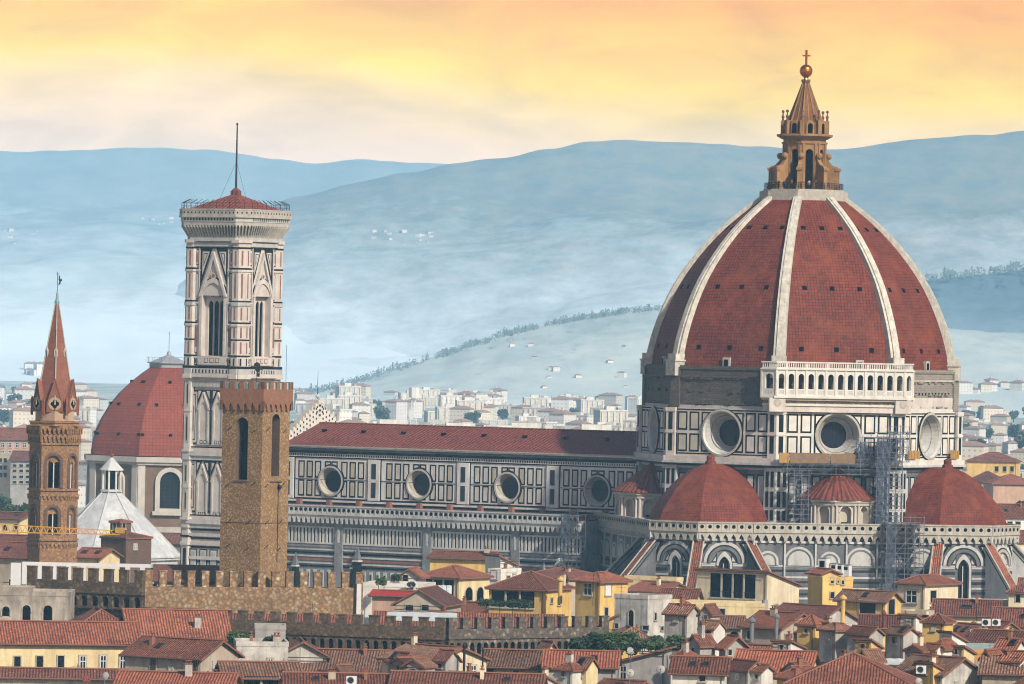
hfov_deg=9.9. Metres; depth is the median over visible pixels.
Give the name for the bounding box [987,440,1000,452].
block
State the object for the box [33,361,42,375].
villa
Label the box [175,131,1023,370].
hills
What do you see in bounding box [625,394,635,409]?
block
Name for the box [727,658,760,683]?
house
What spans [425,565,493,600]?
house
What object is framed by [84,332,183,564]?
domed chapel
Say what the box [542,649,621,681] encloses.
house
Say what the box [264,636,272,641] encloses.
shrub
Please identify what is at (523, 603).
shrub
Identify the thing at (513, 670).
window
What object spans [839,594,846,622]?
flue pipe
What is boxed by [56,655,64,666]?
window
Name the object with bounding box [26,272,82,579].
spire bell tower
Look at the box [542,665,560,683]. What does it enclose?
house
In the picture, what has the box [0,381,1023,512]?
ground
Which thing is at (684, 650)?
house
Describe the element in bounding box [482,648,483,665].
flue pipe
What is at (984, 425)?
block
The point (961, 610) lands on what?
house
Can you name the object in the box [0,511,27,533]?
house
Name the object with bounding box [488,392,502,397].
block
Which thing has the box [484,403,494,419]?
block
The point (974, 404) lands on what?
block
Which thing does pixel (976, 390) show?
villa
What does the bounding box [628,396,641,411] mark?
block
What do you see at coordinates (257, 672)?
house
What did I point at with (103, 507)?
baptistery
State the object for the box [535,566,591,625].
house
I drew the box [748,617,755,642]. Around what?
flue pipe
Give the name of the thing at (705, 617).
roof aerial
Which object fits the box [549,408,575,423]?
block
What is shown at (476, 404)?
block
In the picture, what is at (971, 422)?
block
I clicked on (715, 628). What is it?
house
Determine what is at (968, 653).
house
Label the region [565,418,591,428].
block
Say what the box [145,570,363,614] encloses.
battlement wall
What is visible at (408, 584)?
air conditioner
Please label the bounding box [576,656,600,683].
house
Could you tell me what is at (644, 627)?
window
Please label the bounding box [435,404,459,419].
block
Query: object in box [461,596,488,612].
house
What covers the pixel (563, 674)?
window
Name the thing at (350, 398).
block
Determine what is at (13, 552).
house
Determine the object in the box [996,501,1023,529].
house
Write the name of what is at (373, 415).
block
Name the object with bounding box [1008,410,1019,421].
tree
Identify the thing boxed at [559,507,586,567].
scaffolding
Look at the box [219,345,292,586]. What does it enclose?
stone tower
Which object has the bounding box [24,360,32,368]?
villa
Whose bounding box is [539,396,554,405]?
block
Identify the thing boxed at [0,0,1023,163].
sky
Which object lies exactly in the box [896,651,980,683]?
house
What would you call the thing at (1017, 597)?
window
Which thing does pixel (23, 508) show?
tree
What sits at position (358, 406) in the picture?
block
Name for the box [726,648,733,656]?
window
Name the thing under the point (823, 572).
house
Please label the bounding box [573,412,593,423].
block
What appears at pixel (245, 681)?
window
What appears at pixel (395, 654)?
house
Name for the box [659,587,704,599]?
house
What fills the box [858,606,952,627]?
house
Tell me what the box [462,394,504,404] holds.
block
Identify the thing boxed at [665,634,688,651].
shrub
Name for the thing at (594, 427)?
block
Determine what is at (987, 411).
block
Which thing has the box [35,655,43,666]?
window
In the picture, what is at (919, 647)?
house
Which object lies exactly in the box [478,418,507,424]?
block
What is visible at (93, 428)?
block
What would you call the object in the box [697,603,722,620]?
house
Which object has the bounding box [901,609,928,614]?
house
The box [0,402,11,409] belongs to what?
block
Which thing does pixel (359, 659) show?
house
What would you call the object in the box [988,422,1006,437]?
block
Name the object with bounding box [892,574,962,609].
house
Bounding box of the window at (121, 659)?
[118,657,124,667]
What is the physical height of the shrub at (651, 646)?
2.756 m
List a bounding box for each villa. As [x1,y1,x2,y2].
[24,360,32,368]
[24,367,31,374]
[29,368,36,375]
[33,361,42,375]
[551,366,559,371]
[574,374,581,377]
[617,371,626,377]
[959,380,972,393]
[973,386,979,393]
[978,381,991,391]
[983,376,998,385]
[989,381,997,390]
[999,379,1009,387]
[1009,378,1023,390]
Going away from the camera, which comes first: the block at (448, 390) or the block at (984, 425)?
the block at (984, 425)
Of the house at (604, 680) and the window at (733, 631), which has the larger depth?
the window at (733, 631)
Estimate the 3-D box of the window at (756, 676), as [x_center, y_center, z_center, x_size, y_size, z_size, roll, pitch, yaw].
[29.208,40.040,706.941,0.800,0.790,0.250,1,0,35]
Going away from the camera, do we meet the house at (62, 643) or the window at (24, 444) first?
the house at (62, 643)
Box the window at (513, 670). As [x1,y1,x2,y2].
[512,669,520,672]
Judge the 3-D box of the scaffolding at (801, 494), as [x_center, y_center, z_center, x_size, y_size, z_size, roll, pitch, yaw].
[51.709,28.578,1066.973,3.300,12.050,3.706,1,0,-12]
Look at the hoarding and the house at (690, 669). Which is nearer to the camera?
the house at (690, 669)
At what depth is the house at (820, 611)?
857.57 m
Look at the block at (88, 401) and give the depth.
4205.47 m
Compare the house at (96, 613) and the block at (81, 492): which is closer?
the house at (96, 613)
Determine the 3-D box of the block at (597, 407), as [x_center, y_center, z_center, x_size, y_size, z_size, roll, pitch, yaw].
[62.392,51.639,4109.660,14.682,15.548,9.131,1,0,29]
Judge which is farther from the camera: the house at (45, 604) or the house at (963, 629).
the house at (963, 629)
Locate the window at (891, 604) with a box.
[887,598,895,613]
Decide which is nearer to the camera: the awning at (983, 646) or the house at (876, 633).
the house at (876, 633)
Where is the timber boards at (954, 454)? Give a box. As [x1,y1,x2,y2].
[950,450,958,458]
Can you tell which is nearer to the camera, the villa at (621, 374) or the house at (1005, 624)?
the house at (1005, 624)
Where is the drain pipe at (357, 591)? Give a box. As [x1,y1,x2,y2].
[353,584,360,613]
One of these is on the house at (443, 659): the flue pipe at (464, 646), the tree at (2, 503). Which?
the flue pipe at (464, 646)
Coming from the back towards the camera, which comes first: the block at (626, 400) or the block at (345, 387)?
the block at (626, 400)
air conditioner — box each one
[346,676,356,683]
[406,581,412,588]
[410,581,417,588]
[916,665,925,675]
[982,619,990,627]
[992,619,1000,627]
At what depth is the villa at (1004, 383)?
5450.49 m
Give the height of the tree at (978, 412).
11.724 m
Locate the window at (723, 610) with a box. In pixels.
[719,608,725,614]
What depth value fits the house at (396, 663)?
713.40 m
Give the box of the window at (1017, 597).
[1015,594,1020,602]
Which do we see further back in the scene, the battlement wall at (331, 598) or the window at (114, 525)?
the window at (114, 525)
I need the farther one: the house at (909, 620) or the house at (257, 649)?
the house at (909, 620)
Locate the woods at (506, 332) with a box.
[296,303,662,393]
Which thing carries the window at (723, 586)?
in the house at (772, 588)
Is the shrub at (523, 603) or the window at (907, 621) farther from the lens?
the shrub at (523, 603)
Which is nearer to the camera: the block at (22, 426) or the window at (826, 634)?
the window at (826, 634)
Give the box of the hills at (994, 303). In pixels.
[927,269,1023,332]
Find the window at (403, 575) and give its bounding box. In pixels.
[402,574,408,580]
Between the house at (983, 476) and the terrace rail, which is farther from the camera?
the house at (983, 476)
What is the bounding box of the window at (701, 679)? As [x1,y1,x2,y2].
[698,676,706,682]
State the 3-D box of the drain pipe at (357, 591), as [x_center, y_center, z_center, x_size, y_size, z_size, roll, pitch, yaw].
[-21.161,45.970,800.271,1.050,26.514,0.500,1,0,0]
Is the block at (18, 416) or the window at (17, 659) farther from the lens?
the block at (18, 416)
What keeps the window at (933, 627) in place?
in the house at (932, 624)
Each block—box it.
[0,386,4,399]
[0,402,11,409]
[8,398,23,408]
[9,405,34,427]
[13,384,34,399]
[14,422,29,427]
[20,381,31,387]
[74,406,96,423]
[75,381,87,389]
[75,388,87,396]
[77,394,98,407]
[78,460,86,478]
[78,482,85,506]
[79,419,92,424]
[79,423,89,439]
[79,438,91,460]
[84,388,96,396]
[85,424,96,440]
[93,406,103,418]
[94,396,107,413]
[294,390,314,408]
[295,399,306,409]
[296,402,312,413]
[318,395,344,408]
[324,404,352,421]
[335,383,360,397]
[336,392,361,408]
[340,418,366,422]
[347,408,357,417]
[348,401,369,412]
[351,382,370,397]
[358,410,369,422]
[361,396,372,403]
[362,401,375,419]
[380,419,429,424]
[383,389,399,394]
[385,397,407,419]
[398,391,424,399]
[405,398,421,417]
[405,398,424,413]
[407,407,413,418]
[411,419,460,424]
[419,387,439,399]
[424,411,434,421]
[425,396,438,407]
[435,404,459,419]
[438,392,461,406]
[441,388,456,392]
[445,423,497,426]
[449,404,474,422]
[452,390,482,394]
[454,417,472,422]
[455,397,483,409]
[458,389,476,395]
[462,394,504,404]
[475,409,489,419]
[475,421,488,426]
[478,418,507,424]
[481,390,500,394]
[482,425,511,426]
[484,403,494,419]
[485,403,497,419]
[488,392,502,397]
[489,386,507,402]
[496,403,515,416]
[511,403,530,424]
[512,423,564,428]
[513,417,556,428]
[515,413,536,420]
[522,395,548,406]
[523,404,547,415]
[537,406,558,420]
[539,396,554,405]
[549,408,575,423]
[551,395,572,410]
[558,394,577,397]
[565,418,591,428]
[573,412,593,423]
[576,397,603,412]
[581,424,634,430]
[590,405,604,414]
[593,406,627,424]
[598,391,622,409]
[607,422,622,430]
[610,402,621,407]
[623,416,636,428]
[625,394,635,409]
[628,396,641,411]
[628,412,636,419]
[958,404,970,411]
[959,411,973,419]
[962,425,985,436]
[962,432,973,437]
[962,434,987,442]
[962,439,988,459]
[963,399,984,409]
[963,418,978,425]
[978,421,1016,437]
[980,404,1002,419]
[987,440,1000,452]
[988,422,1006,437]
[990,413,1010,423]
[993,431,1007,442]
[1002,438,1018,453]
[1010,447,1023,465]
[1018,422,1023,434]
[1020,469,1023,477]
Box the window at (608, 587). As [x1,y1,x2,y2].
[604,583,612,596]
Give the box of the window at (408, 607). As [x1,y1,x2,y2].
[404,604,413,610]
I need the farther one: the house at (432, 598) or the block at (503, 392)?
the block at (503, 392)
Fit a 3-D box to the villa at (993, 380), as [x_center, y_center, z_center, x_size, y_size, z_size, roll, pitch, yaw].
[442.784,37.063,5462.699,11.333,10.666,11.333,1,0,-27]
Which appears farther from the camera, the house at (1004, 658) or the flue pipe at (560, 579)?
the flue pipe at (560, 579)
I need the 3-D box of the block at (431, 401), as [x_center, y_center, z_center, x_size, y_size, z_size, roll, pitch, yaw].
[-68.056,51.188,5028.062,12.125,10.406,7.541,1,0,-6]
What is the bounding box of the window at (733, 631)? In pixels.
[729,630,739,636]
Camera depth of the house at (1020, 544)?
1299.98 m
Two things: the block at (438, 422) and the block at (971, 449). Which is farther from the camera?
the block at (438, 422)
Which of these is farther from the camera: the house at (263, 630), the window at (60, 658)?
the house at (263, 630)
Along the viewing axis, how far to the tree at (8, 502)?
1689.95 m
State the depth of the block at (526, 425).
2417.05 m
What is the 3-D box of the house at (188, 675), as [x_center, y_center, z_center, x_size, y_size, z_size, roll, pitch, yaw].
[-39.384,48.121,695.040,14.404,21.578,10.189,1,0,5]
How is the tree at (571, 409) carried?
on the ground
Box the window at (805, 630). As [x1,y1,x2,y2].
[802,628,808,633]
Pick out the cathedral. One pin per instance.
(797, 316)
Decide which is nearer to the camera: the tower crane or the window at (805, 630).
the window at (805, 630)
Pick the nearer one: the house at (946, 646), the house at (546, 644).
the house at (946, 646)
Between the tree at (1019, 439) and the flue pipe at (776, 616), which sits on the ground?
the tree at (1019, 439)
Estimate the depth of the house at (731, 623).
851.80 m
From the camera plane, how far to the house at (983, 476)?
1853.20 m
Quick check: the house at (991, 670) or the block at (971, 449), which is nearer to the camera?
the house at (991, 670)
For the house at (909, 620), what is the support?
on the ground
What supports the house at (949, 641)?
on the ground
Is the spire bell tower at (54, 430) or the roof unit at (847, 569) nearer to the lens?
the spire bell tower at (54, 430)
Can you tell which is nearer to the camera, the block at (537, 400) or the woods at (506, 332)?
the block at (537, 400)
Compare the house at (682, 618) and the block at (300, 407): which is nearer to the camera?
the house at (682, 618)
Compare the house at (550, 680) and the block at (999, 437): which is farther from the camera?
the block at (999, 437)
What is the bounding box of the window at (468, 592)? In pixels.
[464,586,472,600]
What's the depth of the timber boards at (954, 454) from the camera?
1090.75 m
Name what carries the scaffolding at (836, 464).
on the cathedral
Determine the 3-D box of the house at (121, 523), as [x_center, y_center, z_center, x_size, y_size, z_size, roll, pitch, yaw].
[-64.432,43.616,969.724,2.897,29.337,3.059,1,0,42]
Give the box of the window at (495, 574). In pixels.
[490,569,497,579]
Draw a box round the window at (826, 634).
[823,632,829,639]
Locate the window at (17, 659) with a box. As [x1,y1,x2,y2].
[13,655,21,666]
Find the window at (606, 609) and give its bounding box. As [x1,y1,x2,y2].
[604,607,608,615]
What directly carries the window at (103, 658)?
in the house at (62, 643)
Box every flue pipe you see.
[462,642,466,670]
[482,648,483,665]
[557,576,563,603]
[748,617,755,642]
[762,600,767,609]
[774,613,779,638]
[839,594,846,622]
[882,610,885,627]
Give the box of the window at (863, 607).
[859,599,876,613]
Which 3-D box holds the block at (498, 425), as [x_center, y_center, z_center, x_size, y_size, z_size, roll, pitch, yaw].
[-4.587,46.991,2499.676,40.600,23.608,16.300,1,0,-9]
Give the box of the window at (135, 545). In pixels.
[133,543,137,549]
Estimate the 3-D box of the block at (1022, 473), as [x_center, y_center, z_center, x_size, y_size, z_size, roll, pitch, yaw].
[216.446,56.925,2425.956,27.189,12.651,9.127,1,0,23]
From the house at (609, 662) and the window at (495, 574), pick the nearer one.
the house at (609, 662)
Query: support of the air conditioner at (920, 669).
on the house at (933, 668)
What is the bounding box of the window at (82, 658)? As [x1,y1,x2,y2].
[79,654,86,667]
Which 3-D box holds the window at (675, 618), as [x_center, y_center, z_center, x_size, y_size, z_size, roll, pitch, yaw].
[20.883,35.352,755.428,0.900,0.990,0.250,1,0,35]
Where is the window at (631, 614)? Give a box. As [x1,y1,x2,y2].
[627,609,634,626]
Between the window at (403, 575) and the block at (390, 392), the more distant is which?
the block at (390, 392)
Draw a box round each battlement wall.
[26,565,156,618]
[140,607,445,649]
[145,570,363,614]
[445,615,609,653]
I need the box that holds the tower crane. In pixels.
[0,524,124,534]
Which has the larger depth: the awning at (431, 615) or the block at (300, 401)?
the block at (300, 401)
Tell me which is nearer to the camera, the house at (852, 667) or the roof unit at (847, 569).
the house at (852, 667)
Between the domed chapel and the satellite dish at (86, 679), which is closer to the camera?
the satellite dish at (86, 679)
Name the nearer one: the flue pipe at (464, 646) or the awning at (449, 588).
the flue pipe at (464, 646)
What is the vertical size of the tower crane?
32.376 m
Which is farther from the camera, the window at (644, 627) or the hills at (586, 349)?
the hills at (586, 349)
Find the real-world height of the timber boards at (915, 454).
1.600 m
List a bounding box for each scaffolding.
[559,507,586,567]
[783,457,884,474]
[787,467,810,522]
[855,435,895,461]
[869,431,904,523]
[880,515,925,590]
[885,425,910,461]
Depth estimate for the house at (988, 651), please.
718.32 m
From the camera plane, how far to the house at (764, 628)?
802.69 m
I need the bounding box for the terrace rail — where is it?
[10,562,153,584]
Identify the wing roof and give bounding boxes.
[153,564,218,585]
[232,613,363,623]
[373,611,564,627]
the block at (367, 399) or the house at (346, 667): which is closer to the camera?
the house at (346, 667)
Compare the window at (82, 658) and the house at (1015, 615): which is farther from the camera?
the house at (1015, 615)
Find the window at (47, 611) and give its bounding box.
[42,604,52,619]
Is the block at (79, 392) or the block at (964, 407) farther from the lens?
the block at (964, 407)
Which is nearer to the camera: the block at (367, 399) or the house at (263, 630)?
the house at (263, 630)
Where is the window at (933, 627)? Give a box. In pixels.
[930,625,935,631]
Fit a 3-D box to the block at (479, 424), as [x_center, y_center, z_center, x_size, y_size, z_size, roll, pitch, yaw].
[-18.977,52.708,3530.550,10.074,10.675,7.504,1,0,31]
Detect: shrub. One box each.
[226,631,249,645]
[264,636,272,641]
[374,577,387,588]
[390,574,401,580]
[475,598,533,612]
[566,630,604,649]
[597,630,641,656]
[630,635,667,653]
[643,640,666,650]
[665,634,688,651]
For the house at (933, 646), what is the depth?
724.80 m
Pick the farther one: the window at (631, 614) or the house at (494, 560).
the house at (494, 560)
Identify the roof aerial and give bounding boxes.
[699,615,712,632]
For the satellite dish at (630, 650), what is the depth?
735.07 m
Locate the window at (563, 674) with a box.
[560,671,565,677]
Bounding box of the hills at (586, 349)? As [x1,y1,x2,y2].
[293,308,1023,417]
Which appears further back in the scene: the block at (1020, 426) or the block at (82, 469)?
the block at (1020, 426)
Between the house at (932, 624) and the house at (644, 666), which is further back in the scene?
the house at (932, 624)
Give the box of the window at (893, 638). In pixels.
[890,636,896,644]
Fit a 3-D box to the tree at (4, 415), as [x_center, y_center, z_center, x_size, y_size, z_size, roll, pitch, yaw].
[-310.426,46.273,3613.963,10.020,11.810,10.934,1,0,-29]
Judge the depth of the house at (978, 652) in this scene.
771.97 m
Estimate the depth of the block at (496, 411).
4403.34 m
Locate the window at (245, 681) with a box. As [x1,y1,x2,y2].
[244,676,278,683]
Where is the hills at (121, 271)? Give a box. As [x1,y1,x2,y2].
[0,207,407,387]
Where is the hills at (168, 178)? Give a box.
[0,148,445,214]
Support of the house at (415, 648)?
on the ground
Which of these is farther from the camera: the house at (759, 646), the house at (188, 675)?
the house at (759, 646)
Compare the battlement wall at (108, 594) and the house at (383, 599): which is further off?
the house at (383, 599)
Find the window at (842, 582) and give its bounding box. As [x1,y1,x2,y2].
[840,576,845,584]
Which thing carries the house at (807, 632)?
on the ground
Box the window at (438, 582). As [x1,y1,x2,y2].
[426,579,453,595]
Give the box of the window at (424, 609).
[421,604,429,611]
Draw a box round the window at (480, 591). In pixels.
[476,586,483,600]
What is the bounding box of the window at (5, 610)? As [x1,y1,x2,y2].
[1,605,10,615]
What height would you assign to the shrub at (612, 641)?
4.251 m
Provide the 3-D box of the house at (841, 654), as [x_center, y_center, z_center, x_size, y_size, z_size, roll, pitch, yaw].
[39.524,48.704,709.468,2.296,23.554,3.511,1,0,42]
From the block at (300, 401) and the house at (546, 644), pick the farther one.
the block at (300, 401)
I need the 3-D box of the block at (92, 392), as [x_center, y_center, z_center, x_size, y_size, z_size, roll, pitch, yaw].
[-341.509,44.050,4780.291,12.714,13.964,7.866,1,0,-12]
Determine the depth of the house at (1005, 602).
984.88 m
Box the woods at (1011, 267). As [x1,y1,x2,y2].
[925,261,1023,280]
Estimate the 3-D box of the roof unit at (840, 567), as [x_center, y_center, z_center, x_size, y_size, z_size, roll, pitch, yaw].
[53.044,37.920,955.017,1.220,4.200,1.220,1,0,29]
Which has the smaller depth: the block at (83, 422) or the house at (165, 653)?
the house at (165, 653)
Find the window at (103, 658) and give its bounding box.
[99,654,107,667]
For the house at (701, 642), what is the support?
on the ground
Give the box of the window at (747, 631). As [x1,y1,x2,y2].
[745,630,749,639]
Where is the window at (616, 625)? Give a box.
[613,622,618,628]
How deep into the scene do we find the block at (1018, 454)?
2899.47 m
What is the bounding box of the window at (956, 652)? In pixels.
[952,648,958,655]
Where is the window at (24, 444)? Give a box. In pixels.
[22,442,26,447]
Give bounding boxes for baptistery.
[77,453,179,583]
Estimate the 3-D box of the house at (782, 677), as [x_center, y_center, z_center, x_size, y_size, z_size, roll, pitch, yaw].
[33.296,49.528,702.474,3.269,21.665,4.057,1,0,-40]
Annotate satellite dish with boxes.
[83,675,90,683]
[101,672,108,683]
[626,669,633,683]
[627,647,633,677]
[656,665,664,683]
[916,678,921,683]
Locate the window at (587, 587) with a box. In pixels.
[582,583,592,596]
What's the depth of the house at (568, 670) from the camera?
709.02 m
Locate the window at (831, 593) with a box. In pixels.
[829,591,834,598]
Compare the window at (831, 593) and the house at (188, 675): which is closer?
the house at (188, 675)
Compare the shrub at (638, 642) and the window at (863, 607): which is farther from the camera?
the window at (863, 607)
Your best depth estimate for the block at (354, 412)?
3997.13 m
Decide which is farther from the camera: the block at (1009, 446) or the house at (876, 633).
the block at (1009, 446)
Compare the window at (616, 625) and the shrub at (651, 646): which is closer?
the shrub at (651, 646)
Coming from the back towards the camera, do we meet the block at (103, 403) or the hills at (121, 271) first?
the hills at (121, 271)
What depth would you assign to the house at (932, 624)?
748.52 m
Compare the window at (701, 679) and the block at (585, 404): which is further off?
the block at (585, 404)
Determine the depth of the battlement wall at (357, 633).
778.78 m
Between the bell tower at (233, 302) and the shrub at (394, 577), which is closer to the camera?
the shrub at (394, 577)
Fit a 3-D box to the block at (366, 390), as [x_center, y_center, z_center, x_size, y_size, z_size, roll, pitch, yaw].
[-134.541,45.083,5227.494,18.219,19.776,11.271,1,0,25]
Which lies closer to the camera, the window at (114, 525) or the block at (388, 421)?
the window at (114, 525)
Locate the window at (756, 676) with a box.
[753,674,759,679]
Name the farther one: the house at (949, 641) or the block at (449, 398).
the block at (449, 398)
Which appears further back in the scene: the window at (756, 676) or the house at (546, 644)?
the house at (546, 644)
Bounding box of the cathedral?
[287,50,1023,603]
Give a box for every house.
[0,427,29,452]
[0,453,10,497]
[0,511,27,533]
[0,533,27,542]
[0,541,26,584]
[0,585,35,590]
[0,588,74,619]
[0,620,140,667]
[0,666,129,683]
[9,450,28,505]
[71,606,118,620]
[77,547,123,581]
[99,531,152,582]
[109,519,132,534]
[112,660,243,683]
[119,608,231,642]
[119,633,244,671]
[214,660,302,683]
[233,631,288,660]
[254,623,285,637]
[282,667,389,683]
[288,636,331,662]
[301,643,390,672]
[331,663,355,671]
[363,580,435,623]
[368,589,415,614]
[376,632,492,672]
[384,650,412,672]
[386,656,416,672]
[387,666,547,683]
[390,585,464,611]
[400,657,437,670]
[401,566,429,581]
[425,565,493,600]
[426,546,503,572]
[427,607,474,612]
[431,648,462,670]
[449,663,472,670]
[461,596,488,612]
[481,553,518,573]
[481,648,543,672]
[484,570,574,625]
[488,561,520,583]
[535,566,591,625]
[536,639,558,648]
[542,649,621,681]
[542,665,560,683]
[551,650,582,683]
[570,571,632,625]
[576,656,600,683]
[595,613,619,631]
[597,677,650,683]
[613,593,671,648]
[613,624,652,658]
[617,646,676,683]
[624,575,683,587]
[628,576,690,593]
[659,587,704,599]
[661,594,699,653]
[668,655,731,683]
[669,638,697,658]
[672,599,764,618]
[687,621,716,654]
[693,567,803,609]
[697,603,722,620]
[697,619,726,655]
[699,615,746,637]
[713,634,751,659]
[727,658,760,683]
[734,648,820,683]
[737,605,807,643]
[747,643,772,648]
[749,663,775,683]
[769,631,807,649]
[773,668,802,683]
[776,602,857,625]
[780,660,812,671]
[782,651,917,683]
[782,654,811,671]
[793,622,850,641]
[794,614,825,652]
[805,567,842,576]
[807,576,853,604]
[816,622,849,661]
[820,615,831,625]
[832,588,905,616]
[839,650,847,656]
[844,624,885,652]
[852,637,884,652]
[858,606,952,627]
[859,648,886,663]
[884,625,918,667]
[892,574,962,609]
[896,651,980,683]
[897,613,923,631]
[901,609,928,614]
[901,632,929,658]
[914,653,944,683]
[919,613,956,642]
[925,642,947,654]
[931,594,1002,625]
[936,630,968,645]
[936,638,957,655]
[943,637,956,655]
[950,644,976,663]
[953,622,988,638]
[960,598,1008,606]
[965,452,1021,476]
[966,628,1023,642]
[972,471,999,486]
[972,649,983,660]
[977,647,1023,683]
[978,648,1002,683]
[981,473,1023,502]
[986,619,1021,629]
[990,606,1023,629]
[992,627,1023,652]
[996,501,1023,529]
[998,649,1023,666]
[1005,581,1023,606]
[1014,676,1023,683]
[1016,530,1023,550]
[1017,577,1023,583]
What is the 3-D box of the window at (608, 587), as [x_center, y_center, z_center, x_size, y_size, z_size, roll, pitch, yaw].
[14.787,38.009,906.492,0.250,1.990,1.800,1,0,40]
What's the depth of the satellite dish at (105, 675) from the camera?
695.03 m
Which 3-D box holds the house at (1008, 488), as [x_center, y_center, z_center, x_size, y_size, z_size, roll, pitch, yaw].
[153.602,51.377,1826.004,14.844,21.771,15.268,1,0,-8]
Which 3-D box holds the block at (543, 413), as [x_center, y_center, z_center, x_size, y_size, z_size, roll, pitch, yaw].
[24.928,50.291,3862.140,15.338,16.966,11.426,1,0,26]
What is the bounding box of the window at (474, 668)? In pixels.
[471,664,476,671]
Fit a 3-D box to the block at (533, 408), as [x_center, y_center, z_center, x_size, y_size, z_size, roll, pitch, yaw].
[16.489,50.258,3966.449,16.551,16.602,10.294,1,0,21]
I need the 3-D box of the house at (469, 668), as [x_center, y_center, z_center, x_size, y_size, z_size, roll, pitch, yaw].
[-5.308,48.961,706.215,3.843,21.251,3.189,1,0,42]
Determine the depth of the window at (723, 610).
928.62 m
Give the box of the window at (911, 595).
[904,589,917,603]
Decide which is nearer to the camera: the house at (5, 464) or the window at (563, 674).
the window at (563, 674)
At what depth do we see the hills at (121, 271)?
8316.54 m
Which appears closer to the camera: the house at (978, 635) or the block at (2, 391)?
the house at (978, 635)
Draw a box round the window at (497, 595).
[490,590,534,609]
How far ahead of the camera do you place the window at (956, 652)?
727.10 m
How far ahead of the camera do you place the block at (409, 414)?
4352.87 m
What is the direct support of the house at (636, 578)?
on the ground
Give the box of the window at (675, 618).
[672,616,678,622]
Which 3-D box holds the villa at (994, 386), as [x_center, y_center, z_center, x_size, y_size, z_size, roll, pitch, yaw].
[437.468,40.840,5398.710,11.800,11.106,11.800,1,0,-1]
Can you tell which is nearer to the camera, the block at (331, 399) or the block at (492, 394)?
the block at (331, 399)
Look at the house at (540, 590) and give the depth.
917.96 m
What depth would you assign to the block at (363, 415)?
4067.38 m
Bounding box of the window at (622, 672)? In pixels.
[618,664,627,678]
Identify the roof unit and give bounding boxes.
[818,557,829,567]
[830,563,839,570]
[837,564,843,575]
[843,564,851,575]
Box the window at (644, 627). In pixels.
[641,625,649,630]
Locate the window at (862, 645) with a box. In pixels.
[859,643,865,649]
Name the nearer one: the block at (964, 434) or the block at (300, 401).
the block at (964, 434)
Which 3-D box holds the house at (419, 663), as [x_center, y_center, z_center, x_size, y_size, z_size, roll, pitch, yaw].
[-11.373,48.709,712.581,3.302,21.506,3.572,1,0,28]
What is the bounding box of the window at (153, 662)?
[149,658,156,669]
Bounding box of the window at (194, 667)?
[191,661,196,670]
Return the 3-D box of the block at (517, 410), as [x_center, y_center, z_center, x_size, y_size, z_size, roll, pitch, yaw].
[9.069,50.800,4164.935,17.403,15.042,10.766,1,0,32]
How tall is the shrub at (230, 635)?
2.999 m
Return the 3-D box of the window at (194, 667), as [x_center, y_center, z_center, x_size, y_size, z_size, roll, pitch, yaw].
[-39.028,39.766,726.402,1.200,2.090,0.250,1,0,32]
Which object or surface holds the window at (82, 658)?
in the house at (62, 643)
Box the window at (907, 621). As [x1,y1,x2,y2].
[904,617,910,624]
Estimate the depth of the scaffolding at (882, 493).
1067.97 m
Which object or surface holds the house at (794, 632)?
on the ground
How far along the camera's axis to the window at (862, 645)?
732.81 m
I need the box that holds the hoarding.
[779,453,856,463]
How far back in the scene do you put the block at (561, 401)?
4644.61 m
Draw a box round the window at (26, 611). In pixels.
[21,604,31,619]
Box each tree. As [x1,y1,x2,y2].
[0,409,8,422]
[0,494,7,505]
[0,496,13,508]
[0,506,27,511]
[7,393,22,401]
[8,503,27,510]
[373,399,381,406]
[373,405,390,418]
[463,411,481,422]
[497,409,508,419]
[569,407,578,411]
[964,410,975,416]
[969,437,986,441]
[976,409,980,418]
[986,428,993,440]
[1007,424,1018,440]
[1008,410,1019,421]
[1015,434,1023,448]
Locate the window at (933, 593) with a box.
[929,590,936,603]
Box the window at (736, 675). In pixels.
[733,673,739,680]
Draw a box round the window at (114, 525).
[112,523,116,529]
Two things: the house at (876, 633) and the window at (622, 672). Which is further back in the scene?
the house at (876, 633)
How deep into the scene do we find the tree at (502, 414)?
4245.32 m
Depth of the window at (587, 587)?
906.44 m
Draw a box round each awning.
[387,612,456,627]
[438,585,451,593]
[885,658,904,664]
[966,643,994,649]
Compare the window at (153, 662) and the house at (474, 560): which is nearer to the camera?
the window at (153, 662)
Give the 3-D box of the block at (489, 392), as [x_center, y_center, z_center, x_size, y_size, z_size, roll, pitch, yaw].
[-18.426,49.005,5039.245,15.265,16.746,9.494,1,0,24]
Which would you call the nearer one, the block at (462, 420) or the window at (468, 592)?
the window at (468, 592)
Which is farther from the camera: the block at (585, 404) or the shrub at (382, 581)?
the block at (585, 404)
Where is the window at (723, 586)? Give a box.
[709,573,755,599]
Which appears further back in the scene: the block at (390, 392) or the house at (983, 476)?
the block at (390, 392)
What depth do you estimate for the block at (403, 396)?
4867.14 m
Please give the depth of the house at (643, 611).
886.89 m
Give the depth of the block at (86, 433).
2712.99 m
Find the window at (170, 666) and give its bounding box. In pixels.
[168,663,173,670]
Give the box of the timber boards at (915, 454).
[907,450,919,458]
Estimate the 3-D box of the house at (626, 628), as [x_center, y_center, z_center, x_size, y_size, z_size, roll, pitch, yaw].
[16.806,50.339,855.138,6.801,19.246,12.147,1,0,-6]
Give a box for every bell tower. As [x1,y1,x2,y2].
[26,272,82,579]
[179,123,291,564]
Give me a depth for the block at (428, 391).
5133.85 m
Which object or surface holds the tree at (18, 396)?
on the ground
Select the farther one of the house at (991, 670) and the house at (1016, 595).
the house at (1016, 595)

